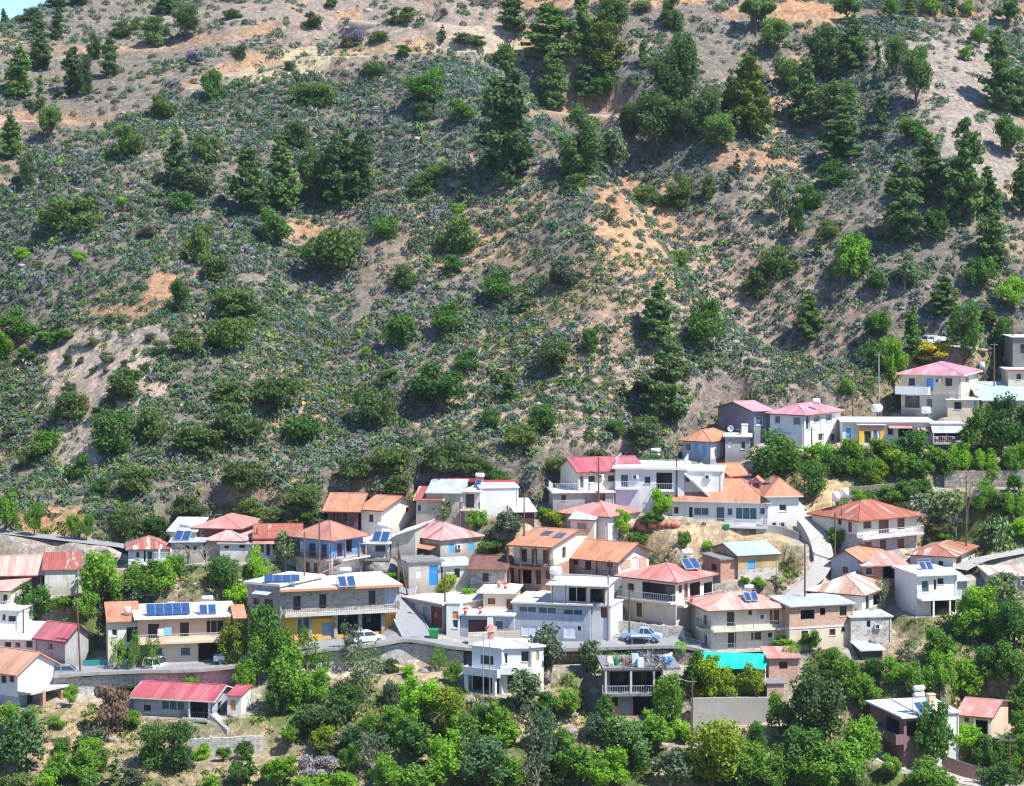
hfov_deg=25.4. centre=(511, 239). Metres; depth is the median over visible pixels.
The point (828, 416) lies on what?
window
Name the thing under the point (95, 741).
shrub
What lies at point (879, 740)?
sparse tree
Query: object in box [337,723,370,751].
leafy tree
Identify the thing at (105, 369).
shrub
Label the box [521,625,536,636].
window
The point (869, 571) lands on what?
window
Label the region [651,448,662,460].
solar water heater
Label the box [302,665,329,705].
leafy tree
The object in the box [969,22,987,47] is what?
leafy tree
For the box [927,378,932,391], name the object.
door
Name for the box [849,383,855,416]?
utility pole
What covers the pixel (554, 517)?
citrus tree
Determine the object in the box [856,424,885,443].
kiosk
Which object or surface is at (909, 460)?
leafy tree
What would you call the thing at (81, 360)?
shrub
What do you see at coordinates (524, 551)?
door
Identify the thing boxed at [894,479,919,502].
leafy tree
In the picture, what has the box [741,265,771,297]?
shrub
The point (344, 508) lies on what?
house
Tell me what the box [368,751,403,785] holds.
leafy tree
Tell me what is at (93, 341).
shrub
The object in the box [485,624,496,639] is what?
flower pot
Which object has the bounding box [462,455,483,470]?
shrub
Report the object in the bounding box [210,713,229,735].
concrete stairs
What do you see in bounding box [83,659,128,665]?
fence
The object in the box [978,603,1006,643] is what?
leafy tree
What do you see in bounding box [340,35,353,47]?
shrub
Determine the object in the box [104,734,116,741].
boulder
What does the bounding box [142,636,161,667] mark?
sparse tree
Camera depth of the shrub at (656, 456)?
322.13 m
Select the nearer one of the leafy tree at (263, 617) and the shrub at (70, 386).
the leafy tree at (263, 617)
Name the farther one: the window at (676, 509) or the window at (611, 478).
the window at (611, 478)
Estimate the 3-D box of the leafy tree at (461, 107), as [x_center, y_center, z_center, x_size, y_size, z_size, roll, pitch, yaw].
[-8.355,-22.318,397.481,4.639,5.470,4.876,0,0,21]
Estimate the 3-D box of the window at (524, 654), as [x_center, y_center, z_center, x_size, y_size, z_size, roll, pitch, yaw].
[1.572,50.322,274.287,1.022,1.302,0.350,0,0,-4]
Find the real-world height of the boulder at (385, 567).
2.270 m
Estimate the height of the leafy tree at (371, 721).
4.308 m
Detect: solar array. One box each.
[146,603,189,615]
[264,574,299,583]
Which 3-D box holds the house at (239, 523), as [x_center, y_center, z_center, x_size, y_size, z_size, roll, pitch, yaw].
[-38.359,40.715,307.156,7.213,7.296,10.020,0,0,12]
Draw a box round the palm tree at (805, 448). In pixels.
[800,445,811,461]
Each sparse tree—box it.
[110,637,126,668]
[117,571,143,600]
[126,629,144,668]
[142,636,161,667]
[240,618,255,658]
[240,628,272,684]
[296,626,320,672]
[307,648,332,673]
[340,619,363,671]
[346,642,385,697]
[357,729,392,779]
[369,649,386,673]
[429,645,448,671]
[454,730,481,782]
[519,698,557,785]
[585,651,602,686]
[781,644,801,660]
[860,728,884,751]
[875,577,891,605]
[895,635,917,664]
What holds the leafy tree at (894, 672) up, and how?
on the terrain
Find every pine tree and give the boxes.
[0,8,9,21]
[0,114,25,158]
[1,46,32,96]
[19,152,34,187]
[27,29,52,68]
[28,11,46,37]
[33,69,45,110]
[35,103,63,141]
[44,0,66,7]
[51,7,64,39]
[60,46,82,93]
[68,0,84,5]
[76,51,93,94]
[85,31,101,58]
[96,597,121,625]
[98,35,120,75]
[109,755,122,785]
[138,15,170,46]
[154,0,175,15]
[158,131,189,190]
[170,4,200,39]
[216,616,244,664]
[224,141,270,213]
[264,134,302,211]
[296,139,330,202]
[318,122,360,208]
[344,129,375,199]
[437,24,446,41]
[456,159,468,198]
[473,59,535,184]
[496,0,527,30]
[496,363,504,382]
[501,373,516,401]
[518,2,576,62]
[518,280,532,309]
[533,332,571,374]
[536,50,570,110]
[558,102,606,175]
[563,0,595,59]
[571,52,605,107]
[581,19,627,71]
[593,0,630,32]
[617,380,629,401]
[618,92,646,143]
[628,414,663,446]
[631,377,648,400]
[634,281,678,346]
[638,27,647,69]
[639,335,694,424]
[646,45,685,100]
[659,0,683,31]
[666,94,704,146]
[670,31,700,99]
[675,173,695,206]
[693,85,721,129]
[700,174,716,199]
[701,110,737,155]
[718,72,740,117]
[724,46,776,141]
[724,175,732,190]
[732,153,740,176]
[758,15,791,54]
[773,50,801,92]
[784,58,819,128]
[793,291,825,340]
[804,22,843,81]
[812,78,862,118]
[814,227,823,255]
[816,105,865,158]
[836,14,871,70]
[873,73,889,132]
[874,30,881,68]
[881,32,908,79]
[881,158,928,242]
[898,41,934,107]
[903,0,917,16]
[910,131,954,200]
[925,275,961,315]
[939,117,986,218]
[948,0,958,16]
[972,209,1009,266]
[977,27,1023,112]
[978,306,998,327]
[979,166,1005,215]
[984,216,1004,264]
[1010,153,1023,218]
[1011,66,1023,114]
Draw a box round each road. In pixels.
[0,530,124,547]
[53,627,717,677]
[392,584,428,636]
[956,549,1023,569]
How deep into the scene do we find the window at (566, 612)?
284.08 m
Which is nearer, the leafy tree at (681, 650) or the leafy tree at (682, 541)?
the leafy tree at (681, 650)
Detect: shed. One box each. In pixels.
[42,551,81,595]
[217,539,254,561]
[510,498,536,526]
[568,509,598,538]
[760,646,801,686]
[761,677,786,701]
[848,639,885,660]
[970,381,1023,415]
[977,565,1023,594]
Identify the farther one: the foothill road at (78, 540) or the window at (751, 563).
the foothill road at (78, 540)
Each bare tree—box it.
[175,543,193,563]
[195,544,211,569]
[944,512,961,539]
[951,482,983,523]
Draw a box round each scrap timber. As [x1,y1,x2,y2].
[612,654,628,661]
[622,654,639,664]
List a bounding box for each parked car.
[53,663,82,674]
[142,655,166,668]
[349,629,384,643]
[921,335,941,343]
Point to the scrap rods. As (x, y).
(645, 658)
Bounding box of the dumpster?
[429,628,438,638]
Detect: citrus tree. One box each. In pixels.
[309,722,336,753]
[354,715,365,729]
[430,684,467,735]
[436,573,457,592]
[538,509,567,527]
[683,716,747,785]
[694,657,722,697]
[716,665,739,696]
[733,661,767,696]
[856,460,883,484]
[873,460,889,478]
[880,449,907,474]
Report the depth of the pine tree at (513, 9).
441.40 m
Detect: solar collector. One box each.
[540,531,554,534]
[553,532,567,537]
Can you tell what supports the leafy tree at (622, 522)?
on the terrain
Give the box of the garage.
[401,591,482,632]
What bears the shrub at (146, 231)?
on the terrain
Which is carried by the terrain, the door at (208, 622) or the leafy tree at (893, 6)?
the leafy tree at (893, 6)
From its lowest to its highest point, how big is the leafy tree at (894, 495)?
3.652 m
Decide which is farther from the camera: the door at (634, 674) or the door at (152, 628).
the door at (152, 628)
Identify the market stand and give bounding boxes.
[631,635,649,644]
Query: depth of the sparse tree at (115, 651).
277.39 m
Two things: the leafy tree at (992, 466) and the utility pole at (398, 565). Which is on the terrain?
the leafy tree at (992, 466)
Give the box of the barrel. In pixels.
[614,657,618,665]
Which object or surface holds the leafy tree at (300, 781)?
on the terrain
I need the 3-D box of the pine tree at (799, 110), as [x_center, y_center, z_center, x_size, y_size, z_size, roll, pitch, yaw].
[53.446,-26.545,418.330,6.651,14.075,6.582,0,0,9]
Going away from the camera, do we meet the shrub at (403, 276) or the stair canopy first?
the stair canopy
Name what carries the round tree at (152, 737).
on the terrain
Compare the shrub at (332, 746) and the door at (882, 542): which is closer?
the shrub at (332, 746)
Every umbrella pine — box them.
[737,0,776,37]
[991,0,1020,30]
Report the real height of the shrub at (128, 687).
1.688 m
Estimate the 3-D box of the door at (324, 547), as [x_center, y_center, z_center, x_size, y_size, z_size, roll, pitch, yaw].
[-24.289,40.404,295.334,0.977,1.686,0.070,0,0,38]
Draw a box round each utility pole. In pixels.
[19,609,26,632]
[76,600,80,670]
[303,532,304,575]
[318,517,319,573]
[394,540,402,594]
[396,542,408,595]
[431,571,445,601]
[483,632,483,699]
[489,642,489,699]
[506,505,507,554]
[520,495,527,535]
[595,458,602,502]
[604,575,612,640]
[628,588,629,642]
[673,457,680,496]
[677,678,696,748]
[804,543,805,596]
[831,513,838,555]
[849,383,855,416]
[878,352,879,416]
[965,474,966,545]
[990,342,997,385]
[994,737,1010,785]
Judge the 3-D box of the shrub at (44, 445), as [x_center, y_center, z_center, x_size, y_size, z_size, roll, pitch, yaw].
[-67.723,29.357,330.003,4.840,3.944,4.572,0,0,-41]
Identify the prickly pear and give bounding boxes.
[907,489,939,512]
[921,487,962,516]
[979,518,995,545]
[986,514,1019,551]
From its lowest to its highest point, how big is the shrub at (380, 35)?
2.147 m
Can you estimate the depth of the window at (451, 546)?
300.45 m
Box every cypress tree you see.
[242,750,256,785]
[904,306,921,353]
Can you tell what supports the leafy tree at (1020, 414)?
on the terrain
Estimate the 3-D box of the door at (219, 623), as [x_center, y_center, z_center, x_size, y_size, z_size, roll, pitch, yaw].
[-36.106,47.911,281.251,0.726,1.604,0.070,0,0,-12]
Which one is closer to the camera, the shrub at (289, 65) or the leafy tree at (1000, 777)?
the leafy tree at (1000, 777)
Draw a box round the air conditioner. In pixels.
[780,521,786,526]
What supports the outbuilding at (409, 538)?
on the terrain
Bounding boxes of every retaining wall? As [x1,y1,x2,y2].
[53,668,248,693]
[186,735,262,757]
[316,642,463,670]
[557,649,692,664]
[559,573,621,592]
[618,620,683,638]
[682,726,703,741]
[693,697,770,725]
[756,524,798,539]
[849,483,905,501]
[944,469,1023,487]
[974,562,994,573]
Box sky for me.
[0,0,47,20]
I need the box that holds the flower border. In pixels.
[623,619,686,630]
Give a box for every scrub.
[0,0,1023,590]
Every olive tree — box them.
[272,529,299,571]
[491,510,522,536]
[506,667,541,709]
[526,621,565,683]
[576,639,600,679]
[585,713,606,741]
[596,125,629,177]
[647,747,693,785]
[769,175,791,222]
[890,259,921,290]
[984,570,1021,609]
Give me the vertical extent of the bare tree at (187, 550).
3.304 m
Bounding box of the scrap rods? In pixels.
[638,651,652,661]
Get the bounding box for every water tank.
[124,606,130,614]
[549,566,561,580]
[812,398,819,403]
[832,491,839,509]
[841,488,848,505]
[871,404,882,420]
[921,407,930,419]
[979,362,984,376]
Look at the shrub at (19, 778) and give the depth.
256.77 m
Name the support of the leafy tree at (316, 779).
on the terrain
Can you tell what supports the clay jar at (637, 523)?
on the terrain
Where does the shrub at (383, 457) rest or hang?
on the terrain
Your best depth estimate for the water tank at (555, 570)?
286.82 m
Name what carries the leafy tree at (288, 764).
on the terrain
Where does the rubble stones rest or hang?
on the terrain
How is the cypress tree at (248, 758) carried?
on the terrain
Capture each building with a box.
[0,621,45,650]
[243,571,402,644]
[459,607,516,637]
[510,576,617,641]
[547,481,615,527]
[596,647,680,717]
[837,417,934,444]
[928,421,967,447]
[1002,334,1023,366]
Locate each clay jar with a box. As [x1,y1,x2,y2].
[629,523,634,530]
[635,519,641,528]
[637,524,646,531]
[648,521,657,528]
[657,520,665,527]
[665,520,671,527]
[671,520,680,527]
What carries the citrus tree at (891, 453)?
on the terrain
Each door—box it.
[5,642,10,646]
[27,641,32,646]
[27,695,31,703]
[127,627,136,641]
[148,624,158,637]
[180,622,188,635]
[198,702,202,713]
[200,643,206,657]
[207,621,209,632]
[217,621,222,631]
[231,700,235,710]
[265,599,272,607]
[266,544,269,554]
[293,596,299,609]
[300,541,302,552]
[306,562,309,572]
[310,543,315,555]
[319,594,325,607]
[322,544,326,556]
[322,622,332,636]
[337,543,340,555]
[338,615,339,630]
[362,614,363,628]
[369,590,374,604]
[423,607,429,622]
[429,565,437,584]
[431,606,441,627]
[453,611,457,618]
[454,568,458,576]
[468,620,486,631]
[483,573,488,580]
[487,677,491,687]
[507,599,511,608]
[507,676,520,688]
[522,549,526,561]
[528,570,530,579]
[532,549,536,563]
[536,570,540,583]
[543,550,547,563]
[546,570,549,578]
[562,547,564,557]
[577,523,585,529]
[586,561,590,569]
[594,590,597,600]
[601,607,606,617]
[610,672,613,686]
[612,697,617,705]
[621,696,630,714]
[632,557,636,568]
[632,672,636,686]
[633,696,637,710]
[637,603,641,616]
[653,584,660,597]
[659,475,662,487]
[684,583,686,599]
[689,507,692,516]
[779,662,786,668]
[843,566,847,572]
[849,522,851,531]
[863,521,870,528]
[873,430,876,438]
[879,520,887,532]
[880,539,884,549]
[897,518,903,529]
[897,538,903,547]
[956,556,960,563]
[980,720,982,732]
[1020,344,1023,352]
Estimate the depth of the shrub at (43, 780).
256.44 m
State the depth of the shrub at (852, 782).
255.56 m
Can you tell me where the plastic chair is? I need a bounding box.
[607,656,613,666]
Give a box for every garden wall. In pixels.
[468,630,519,643]
[797,521,813,560]
[942,756,989,780]
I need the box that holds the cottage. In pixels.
[466,554,513,594]
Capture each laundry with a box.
[158,629,163,635]
[165,627,170,634]
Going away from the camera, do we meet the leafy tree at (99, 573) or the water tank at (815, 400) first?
the leafy tree at (99, 573)
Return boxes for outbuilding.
[389,519,434,561]
[394,554,444,593]
[439,556,469,591]
[592,599,623,639]
[700,552,737,582]
[848,609,893,647]
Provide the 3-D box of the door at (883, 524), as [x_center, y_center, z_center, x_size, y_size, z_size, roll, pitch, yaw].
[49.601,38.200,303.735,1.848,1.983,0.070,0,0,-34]
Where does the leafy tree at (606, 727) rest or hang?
on the terrain
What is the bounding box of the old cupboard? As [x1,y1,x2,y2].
[631,653,637,666]
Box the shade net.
[701,651,769,679]
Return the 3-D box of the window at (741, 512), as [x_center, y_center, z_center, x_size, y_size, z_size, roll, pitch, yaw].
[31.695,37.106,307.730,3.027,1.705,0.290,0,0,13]
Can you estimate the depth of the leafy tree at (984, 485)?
311.33 m
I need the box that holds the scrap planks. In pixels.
[644,654,675,667]
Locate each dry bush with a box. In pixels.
[94,683,128,736]
[116,688,130,721]
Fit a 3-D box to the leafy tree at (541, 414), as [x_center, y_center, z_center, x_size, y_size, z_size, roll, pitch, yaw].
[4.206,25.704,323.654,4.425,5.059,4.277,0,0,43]
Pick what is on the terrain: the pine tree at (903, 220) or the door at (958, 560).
the pine tree at (903, 220)
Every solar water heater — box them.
[173,522,193,540]
[198,595,216,614]
[337,567,356,586]
[371,522,390,541]
[473,473,484,487]
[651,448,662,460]
[678,549,700,570]
[742,585,758,601]
[910,685,933,714]
[918,558,933,569]
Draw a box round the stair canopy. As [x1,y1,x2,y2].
[320,562,341,575]
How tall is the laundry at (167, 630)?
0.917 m
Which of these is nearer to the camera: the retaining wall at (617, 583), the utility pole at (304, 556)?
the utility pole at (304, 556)
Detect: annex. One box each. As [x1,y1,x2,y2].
[225,684,252,715]
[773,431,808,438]
[945,396,981,416]
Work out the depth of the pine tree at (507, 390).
331.44 m
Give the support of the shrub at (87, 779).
on the terrain
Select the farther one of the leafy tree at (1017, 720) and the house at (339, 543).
the house at (339, 543)
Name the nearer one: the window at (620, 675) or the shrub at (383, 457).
the window at (620, 675)
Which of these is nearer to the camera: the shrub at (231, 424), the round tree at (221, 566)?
the round tree at (221, 566)
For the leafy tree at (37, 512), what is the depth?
303.79 m
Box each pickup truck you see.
[214,650,251,663]
[622,626,662,642]
[933,332,959,342]
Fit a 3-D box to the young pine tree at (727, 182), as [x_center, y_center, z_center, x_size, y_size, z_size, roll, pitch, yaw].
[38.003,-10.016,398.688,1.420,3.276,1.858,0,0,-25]
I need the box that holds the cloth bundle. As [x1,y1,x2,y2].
[660,652,672,659]
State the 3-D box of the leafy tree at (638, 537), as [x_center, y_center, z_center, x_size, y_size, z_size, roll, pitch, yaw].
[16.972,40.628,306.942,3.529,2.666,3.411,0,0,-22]
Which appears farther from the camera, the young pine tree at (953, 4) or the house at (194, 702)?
the young pine tree at (953, 4)
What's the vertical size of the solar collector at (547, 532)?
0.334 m
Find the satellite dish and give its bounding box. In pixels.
[728,425,733,431]
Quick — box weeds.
[0,244,1023,785]
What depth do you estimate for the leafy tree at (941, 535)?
310.91 m
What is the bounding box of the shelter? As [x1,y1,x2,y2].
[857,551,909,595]
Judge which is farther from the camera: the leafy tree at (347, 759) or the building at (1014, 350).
the building at (1014, 350)
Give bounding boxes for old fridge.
[637,657,643,667]
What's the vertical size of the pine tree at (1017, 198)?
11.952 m
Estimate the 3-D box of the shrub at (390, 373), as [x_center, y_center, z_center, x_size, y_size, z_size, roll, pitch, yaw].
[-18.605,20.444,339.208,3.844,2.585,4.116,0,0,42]
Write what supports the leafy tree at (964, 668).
on the terrain
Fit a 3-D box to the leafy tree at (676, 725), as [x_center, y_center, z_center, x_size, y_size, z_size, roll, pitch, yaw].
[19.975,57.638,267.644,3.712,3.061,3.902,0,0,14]
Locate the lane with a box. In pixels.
[785,502,832,594]
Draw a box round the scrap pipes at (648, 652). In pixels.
[638,649,657,657]
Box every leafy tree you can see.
[0,305,36,344]
[0,331,14,360]
[0,491,19,532]
[0,700,21,732]
[0,708,46,771]
[16,581,54,620]
[22,501,44,535]
[36,330,57,346]
[42,749,68,785]
[51,594,77,611]
[55,328,73,340]
[60,745,99,780]
[61,683,80,705]
[65,512,80,538]
[72,588,99,622]
[76,550,124,612]
[79,511,95,539]
[121,558,162,602]
[124,709,142,727]
[141,557,177,596]
[142,515,169,536]
[165,553,186,575]
[167,276,190,313]
[183,676,198,682]
[215,746,231,760]
[222,581,247,604]
[228,758,248,785]
[232,659,255,685]
[233,740,254,756]
[246,542,267,579]
[247,601,280,657]
[258,205,291,244]
[259,759,283,785]
[261,624,294,665]
[263,678,292,714]
[266,755,297,783]
[267,641,313,702]
[279,723,299,744]
[288,775,321,785]
[289,705,317,727]
[295,510,319,527]
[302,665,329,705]
[304,771,327,785]
[321,770,357,785]
[327,680,366,714]
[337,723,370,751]
[337,741,357,774]
[360,713,383,737]
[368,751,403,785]
[381,312,417,349]
[382,704,419,744]
[387,571,405,582]
[391,714,433,764]
[395,761,448,785]
[399,674,441,724]
[401,66,447,103]
[408,360,468,412]
[427,726,469,785]
[431,300,465,332]
[441,658,462,686]
[448,712,480,749]
[451,97,477,124]
[452,348,481,373]
[455,733,513,785]
[464,509,488,531]
[466,702,492,733]
[480,722,522,746]
[481,267,517,302]
[484,699,516,734]
[491,755,525,785]
[527,402,558,433]
[530,702,555,748]
[538,507,551,519]
[544,727,574,754]
[551,687,582,718]
[554,735,597,785]
[580,326,599,355]
[584,744,630,785]
[588,68,618,106]
[591,694,614,724]
[599,714,654,774]
[601,714,626,736]
[606,418,624,437]
[613,507,632,538]
[626,531,650,543]
[629,89,681,160]
[635,707,675,752]
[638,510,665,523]
[650,487,673,515]
[651,674,677,719]
[655,671,685,729]
[667,716,693,739]
[671,641,690,652]
[676,530,691,548]
[680,728,695,743]
[683,649,707,693]
[687,293,727,350]
[702,653,720,670]
[722,760,751,785]
[729,731,770,785]
[739,576,749,583]
[751,576,766,587]
[753,749,796,785]
[765,689,797,734]
[772,635,800,647]
[772,722,826,784]
[785,717,824,740]
[787,202,804,239]
[789,661,847,739]
[789,750,830,785]
[800,629,821,651]
[804,735,867,785]
[806,441,835,473]
[813,447,843,476]
[814,646,841,667]
[826,526,845,552]
[827,453,846,476]
[830,655,862,699]
[831,0,862,16]
[831,234,870,287]
[835,498,847,504]
[837,436,864,473]
[838,378,856,399]
[840,229,871,257]
[840,714,882,773]
[841,454,865,479]
[850,487,870,500]
[853,670,882,715]
[857,338,883,365]
[857,457,882,485]
[863,310,891,338]
[863,658,884,679]
[865,268,887,293]
[868,437,899,461]
[877,334,909,393]
[879,484,908,503]
[879,752,902,779]
[880,0,900,16]
[881,654,908,689]
[889,451,917,479]
[890,428,928,460]
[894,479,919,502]
[899,117,927,144]
[902,658,929,693]
[903,755,959,785]
[907,478,933,495]
[908,459,935,480]
[912,698,954,769]
[921,0,941,16]
[921,625,958,658]
[923,207,949,245]
[923,444,944,466]
[923,649,958,700]
[935,451,962,476]
[937,530,954,539]
[944,299,984,365]
[948,442,973,469]
[949,609,987,643]
[951,655,984,699]
[953,722,989,756]
[954,583,998,625]
[957,45,971,60]
[957,403,990,457]
[961,0,975,15]
[961,255,997,293]
[968,490,990,514]
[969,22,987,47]
[970,643,1001,691]
[970,731,1005,769]
[973,447,998,470]
[973,478,1001,497]
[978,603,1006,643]
[981,390,1023,456]
[984,760,1019,785]
[985,462,1000,479]
[990,315,1014,361]
[991,595,1023,649]
[992,113,1023,158]
[993,637,1023,690]
[994,274,1023,311]
[1000,733,1023,778]
[1001,446,1022,469]
[1002,489,1023,517]
[1005,473,1023,492]
[1005,676,1023,712]
[1009,442,1023,469]
[1010,708,1023,735]
[1012,403,1023,430]
[1014,427,1023,457]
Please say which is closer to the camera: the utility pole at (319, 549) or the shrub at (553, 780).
the shrub at (553, 780)
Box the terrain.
[0,0,1023,785]
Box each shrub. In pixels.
[0,771,31,785]
[3,424,18,437]
[13,246,30,257]
[14,447,35,464]
[16,346,36,361]
[19,6,42,21]
[31,429,62,455]
[32,773,61,785]
[34,195,104,231]
[49,391,90,421]
[51,716,68,727]
[53,86,67,96]
[53,736,71,752]
[61,381,76,393]
[62,352,73,364]
[62,453,92,478]
[71,251,86,261]
[74,735,109,754]
[74,767,102,785]
[75,726,108,748]
[77,356,83,362]
[83,190,96,199]
[87,336,101,345]
[87,751,102,771]
[88,367,95,373]
[91,406,100,414]
[91,476,112,495]
[93,747,109,770]
[97,394,115,409]
[98,351,115,362]
[102,366,109,372]
[105,366,144,397]
[108,19,133,35]
[109,501,148,537]
[111,123,144,155]
[114,466,153,492]
[115,681,136,695]
[116,196,129,203]
[117,767,145,785]
[120,359,127,366]
[129,20,141,28]
[134,405,168,438]
[135,225,157,237]
[137,361,151,372]
[139,748,166,760]
[143,332,156,340]
[149,93,178,116]
[152,340,168,353]
[161,748,174,758]
[164,756,197,769]
[168,190,195,210]
[169,425,229,453]
[171,326,202,354]
[173,493,209,519]
[181,161,216,194]
[183,221,214,263]
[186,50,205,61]
[190,134,223,161]
[190,743,210,760]
[199,68,228,99]
[200,255,231,280]
[201,774,220,785]
[202,315,260,349]
[207,380,246,400]
[211,287,259,315]
[211,398,265,440]
[220,460,265,489]
[221,9,241,17]
[230,44,247,56]
[235,496,264,517]
[243,303,268,321]
[247,376,303,406]
[259,504,299,522]
[265,700,288,711]
[279,483,323,505]
[280,696,300,710]
[283,60,296,69]
[283,414,323,439]
[284,119,312,145]
[290,226,372,267]
[293,702,350,735]
[294,81,338,105]
[297,754,339,777]
[303,10,322,26]
[314,740,340,754]
[323,0,338,6]
[334,457,375,479]
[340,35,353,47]
[348,28,367,40]
[349,385,398,424]
[360,346,370,355]
[361,60,387,75]
[366,446,414,475]
[367,30,389,40]
[371,216,399,237]
[375,368,399,384]
[380,681,400,705]
[381,657,399,672]
[382,472,413,494]
[384,6,417,22]
[391,263,416,286]
[394,44,412,54]
[395,682,407,696]
[398,664,415,676]
[407,172,439,193]
[411,100,434,118]
[416,441,472,472]
[423,163,449,177]
[435,213,478,254]
[439,8,447,13]
[442,254,465,273]
[449,32,474,43]
[451,203,466,212]
[461,587,479,594]
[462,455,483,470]
[469,35,486,45]
[475,540,502,553]
[476,460,495,476]
[478,408,500,429]
[490,468,511,479]
[493,42,517,62]
[503,424,539,445]
[532,691,556,711]
[532,754,561,772]
[540,771,566,785]
[545,455,565,474]
[547,258,585,284]
[561,172,589,189]
[586,448,610,455]
[602,208,618,219]
[602,649,633,654]
[630,80,640,87]
[632,184,663,203]
[633,0,652,11]
[639,452,661,460]
[659,183,691,207]
[666,249,690,266]
[670,747,693,759]
[702,541,712,548]
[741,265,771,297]
[747,720,769,748]
[756,244,800,277]
[793,183,824,209]
[815,219,839,237]
[815,668,831,679]
[839,776,869,785]
[861,447,889,460]
[863,489,887,501]
[883,501,914,510]
[910,350,933,364]
[918,340,951,359]
[923,511,943,524]
[924,522,946,534]
[924,537,936,545]
[977,764,1006,785]
[985,492,1021,506]
[1003,731,1020,742]
[1008,517,1023,534]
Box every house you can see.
[0,554,44,590]
[0,576,34,603]
[0,603,35,629]
[0,646,69,706]
[31,620,92,665]
[104,601,246,665]
[125,535,171,567]
[130,680,232,722]
[166,517,208,553]
[168,537,206,563]
[190,513,260,547]
[202,529,252,560]
[252,523,303,566]
[287,520,370,574]
[321,492,370,529]
[358,535,393,570]
[361,494,415,535]
[395,520,484,559]
[413,486,444,524]
[425,478,519,525]
[445,596,465,636]
[463,631,545,695]
[476,583,523,609]
[506,527,589,594]
[556,500,640,540]
[557,455,640,503]
[569,538,654,577]
[612,453,725,517]
[614,562,720,629]
[669,475,803,528]
[678,428,726,464]
[685,590,785,652]
[708,540,781,578]
[713,400,773,446]
[715,462,751,478]
[723,424,751,462]
[765,402,844,448]
[767,593,856,651]
[806,499,924,552]
[806,571,893,610]
[828,544,884,579]
[865,693,1011,766]
[891,564,970,616]
[895,361,982,420]
[905,540,979,568]
[999,367,1023,386]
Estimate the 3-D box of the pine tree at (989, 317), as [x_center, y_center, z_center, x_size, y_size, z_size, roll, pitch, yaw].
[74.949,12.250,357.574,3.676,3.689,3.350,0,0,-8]
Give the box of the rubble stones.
[0,0,1023,785]
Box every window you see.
[2,675,6,683]
[8,616,15,621]
[47,643,52,650]
[112,629,117,636]
[143,704,150,712]
[147,551,152,559]
[152,647,162,655]
[160,700,183,711]
[180,647,190,656]
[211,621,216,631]
[211,642,220,651]
[254,598,258,605]
[260,544,263,551]
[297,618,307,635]
[344,614,350,623]
[367,613,373,621]
[369,514,373,522]
[375,545,384,551]
[416,570,421,577]
[449,544,453,553]
[452,620,457,628]
[466,494,474,508]
[468,543,473,551]
[481,655,493,665]
[488,598,494,603]
[494,621,503,630]
[518,606,536,613]
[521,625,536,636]
[521,651,528,660]
[538,607,556,614]
[555,589,564,599]
[563,609,582,616]
[564,626,576,637]
[580,476,583,488]
[588,475,594,483]
[607,475,614,482]
[617,672,623,680]
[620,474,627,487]
[628,583,633,592]
[642,696,649,704]
[644,476,650,483]
[665,475,670,482]
[666,585,674,593]
[674,507,678,512]
[685,443,690,451]
[693,507,708,515]
[695,443,697,452]
[703,445,706,456]
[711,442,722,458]
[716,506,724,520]
[727,508,732,515]
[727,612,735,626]
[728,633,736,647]
[735,507,756,519]
[741,441,745,449]
[748,560,754,568]
[751,632,761,640]
[756,417,762,425]
[759,507,764,514]
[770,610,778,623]
[774,416,779,423]
[779,504,786,511]
[794,417,800,425]
[806,416,808,430]
[814,416,819,422]
[818,433,822,441]
[826,414,832,421]
[829,629,835,635]
[830,433,834,442]
[839,606,845,616]
[846,428,850,436]
[864,431,870,443]
[865,567,873,575]
[887,427,893,435]
[905,396,919,408]
[908,378,914,386]
[922,580,928,592]
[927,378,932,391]
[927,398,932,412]
[935,600,942,605]
[937,578,944,584]
[946,378,952,386]
[954,402,961,409]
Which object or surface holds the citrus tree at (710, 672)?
on the terrain
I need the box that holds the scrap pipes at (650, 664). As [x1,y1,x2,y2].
[644,659,659,665]
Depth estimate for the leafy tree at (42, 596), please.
289.36 m
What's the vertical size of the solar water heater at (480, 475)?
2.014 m
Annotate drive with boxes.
[874,748,1019,785]
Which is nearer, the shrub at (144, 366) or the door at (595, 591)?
the door at (595, 591)
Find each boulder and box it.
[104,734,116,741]
[227,712,238,717]
[364,557,396,574]
[418,668,429,672]
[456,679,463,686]
[462,695,475,702]
[563,726,577,734]
[868,637,881,644]
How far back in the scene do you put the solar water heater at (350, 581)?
285.22 m
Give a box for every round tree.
[86,407,138,456]
[137,721,170,770]
[163,719,194,772]
[206,552,241,589]
[433,500,453,520]
[743,428,803,478]
[795,458,830,497]
[815,158,853,184]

